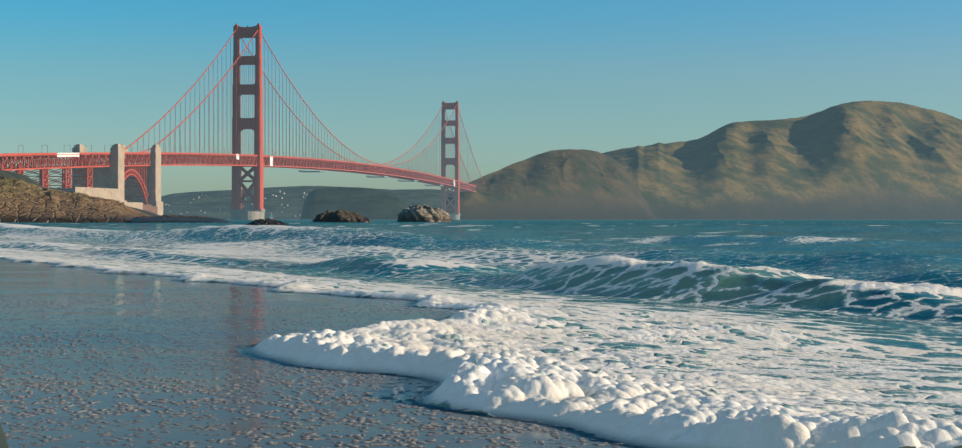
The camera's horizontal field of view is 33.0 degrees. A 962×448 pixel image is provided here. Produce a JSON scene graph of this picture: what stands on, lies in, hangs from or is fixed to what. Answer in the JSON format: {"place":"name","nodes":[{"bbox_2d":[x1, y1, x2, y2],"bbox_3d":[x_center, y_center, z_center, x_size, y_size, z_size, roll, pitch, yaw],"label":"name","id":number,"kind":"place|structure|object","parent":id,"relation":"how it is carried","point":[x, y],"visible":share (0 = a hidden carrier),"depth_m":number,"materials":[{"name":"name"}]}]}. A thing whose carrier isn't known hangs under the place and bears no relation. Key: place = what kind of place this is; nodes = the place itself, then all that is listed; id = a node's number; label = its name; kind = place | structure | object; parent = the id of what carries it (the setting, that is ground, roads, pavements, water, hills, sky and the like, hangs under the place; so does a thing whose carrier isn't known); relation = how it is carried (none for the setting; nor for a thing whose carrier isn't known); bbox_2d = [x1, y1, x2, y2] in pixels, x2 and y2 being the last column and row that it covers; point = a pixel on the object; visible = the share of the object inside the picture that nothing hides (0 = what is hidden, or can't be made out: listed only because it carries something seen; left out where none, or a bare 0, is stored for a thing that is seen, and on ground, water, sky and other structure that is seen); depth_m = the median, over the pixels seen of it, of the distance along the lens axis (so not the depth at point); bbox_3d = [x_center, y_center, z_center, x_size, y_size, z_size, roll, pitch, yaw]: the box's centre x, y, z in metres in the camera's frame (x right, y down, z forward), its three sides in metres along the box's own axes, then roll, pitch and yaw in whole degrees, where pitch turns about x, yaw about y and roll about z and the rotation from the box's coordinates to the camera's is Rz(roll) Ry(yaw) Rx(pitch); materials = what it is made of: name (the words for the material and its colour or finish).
{"place":"outdoors","nodes":[
{"label":"outdoors","id":0,"kind":"place"},
{"bbox_2d":[0,169,159,215],"bbox_3d":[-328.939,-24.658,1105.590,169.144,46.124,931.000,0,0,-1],"label":"presidio bluff","id":1,"kind":"structure","parent":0,"point":[8,174],"depth_m":1181.47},
{"bbox_2d":[161,186,453,219],"bbox_3d":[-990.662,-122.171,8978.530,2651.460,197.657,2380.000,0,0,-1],"label":"distant hills","id":2,"kind":"structure","parent":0,"point":[293,199],"depth_m":8432.38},
{"bbox_2d":[164,191,307,216],"bbox_3d":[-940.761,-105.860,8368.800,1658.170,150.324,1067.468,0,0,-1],"label":"town buildings","id":3,"kind":"structure","parent":2,"relation":"on","point":[243,206],"depth_m":8430.02,"materials":[{"name":"grey"}]},
{"bbox_2d":[300,187,411,219],"bbox_3d":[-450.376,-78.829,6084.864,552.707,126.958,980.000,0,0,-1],"label":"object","id":4,"kind":"structure","parent":0,"point":[374,204],"depth_m":5832.92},
{"bbox_2d":[0,220,961,447],"bbox_3d":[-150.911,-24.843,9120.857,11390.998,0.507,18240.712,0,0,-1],"label":"sea","id":5,"kind":"structure","parent":0,"point":[617,334],"depth_m":3.93,"materials":[{"name":"blue liquid"}]},
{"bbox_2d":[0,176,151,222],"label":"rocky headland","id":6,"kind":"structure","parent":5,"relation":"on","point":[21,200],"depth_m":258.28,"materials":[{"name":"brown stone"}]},
{"bbox_2d":[49,144,162,215],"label":"bridge pylons","id":7,"kind":"object","parent":5,"relation":"on","point":[109,183],"visible":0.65,"depth_m":1501.17,"materials":[{"name":"concrete"}]},
{"bbox_2d":[143,204,157,213],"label":"concrete footing","id":8,"kind":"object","parent":5,"relation":"on","point":[150,208],"visible":0.11,"depth_m":1569.23,"materials":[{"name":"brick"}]},
{"bbox_2d":[132,214,235,222],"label":"beach headland rocks","id":9,"kind":"object","parent":5,"relation":"on","point":[168,218],"visible":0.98,"depth_m":228.05,"materials":[{"name":"brown stone"}]},
{"bbox_2d":[247,218,289,224],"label":"sea rock","id":10,"kind":"object","parent":5,"relation":"on","point":[268,221],"visible":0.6,"depth_m":150.88,"materials":[{"name":"stone"}]},
{"bbox_2d":[313,210,363,222],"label":"sea rock","id":11,"kind":"object","parent":5,"relation":"on","point":[338,216],"visible":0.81,"depth_m":260.88,"materials":[{"name":"brown stone"}]},
{"bbox_2d":[230,209,460,219],"bbox_3d":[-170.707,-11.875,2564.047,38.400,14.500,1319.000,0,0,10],"label":"bridge pier bases","id":12,"kind":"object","parent":5,"relation":"on","point":[247,214],"visible":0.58,"depth_m":1919.93,"materials":[{"name":"concrete"}]},
{"bbox_2d":[0,23,475,212],"bbox_3d":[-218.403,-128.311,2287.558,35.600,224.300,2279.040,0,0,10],"label":"suspension bridge","id":13,"kind":"structure","parent":12,"relation":"on","point":[258,162],"depth_m":1934.57,"materials":[{"name":"red metal"}]},
{"bbox_2d":[3,154,475,186],"bbox_3d":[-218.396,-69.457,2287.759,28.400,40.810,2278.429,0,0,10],"label":"golden gate bridge roadway","id":14,"kind":"structure","parent":13,"relation":"attached to","point":[218,155],"depth_m":1805.75,"materials":[{"name":"red metal"}]},
{"bbox_2d":[56,152,454,185],"bbox_3d":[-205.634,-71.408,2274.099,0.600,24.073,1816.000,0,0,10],"label":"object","id":15,"kind":"object","parent":13,"relation":"on","point":[271,160],"visible":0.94,"depth_m":1418.59,"materials":[{"name":"white"}]},
{"bbox_2d":[124,30,484,187],"bbox_3d":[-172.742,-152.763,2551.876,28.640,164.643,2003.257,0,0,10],"label":"bridge cables","id":16,"kind":"object","parent":13,"relation":"attached to","point":[328,148],"visible":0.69,"depth_m":2049.41,"materials":[{"name":"red metal"}]},
{"bbox_2d":[299,169,442,185],"bbox_3d":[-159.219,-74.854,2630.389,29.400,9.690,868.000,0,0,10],"label":"maintenance platforms","id":17,"kind":"object","parent":13,"relation":"on","point":[374,177],"visible":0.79,"depth_m":2600.82,"materials":[{"name":"grey"}]},
{"bbox_2d":[356,217,371,222],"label":"sea rock","id":18,"kind":"object","parent":5,"relation":"on","point":[365,220],"visible":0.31,"depth_m":262.44,"materials":[{"name":"stone"}]},
{"bbox_2d":[396,204,451,221],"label":"sea rock","id":19,"kind":"object","parent":5,"relation":"on","point":[420,213],"visible":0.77,"depth_m":291.24,"materials":[{"name":"stone"}]},
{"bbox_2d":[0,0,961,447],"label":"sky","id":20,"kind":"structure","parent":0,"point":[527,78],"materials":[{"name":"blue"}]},
{"bbox_2d":[439,149,657,219],"bbox_3d":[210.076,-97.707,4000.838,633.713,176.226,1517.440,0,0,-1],"label":"hill","id":21,"kind":"structure","parent":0,"point":[573,184],"depth_m":3646.75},
{"bbox_2d":[602,101,961,219],"bbox_3d":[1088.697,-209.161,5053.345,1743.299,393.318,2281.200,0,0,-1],"label":"mountain","id":22,"kind":"structure","parent":0,"point":[869,160],"depth_m":4498.71,"materials":[{"name":"brown soil"}]}
]}

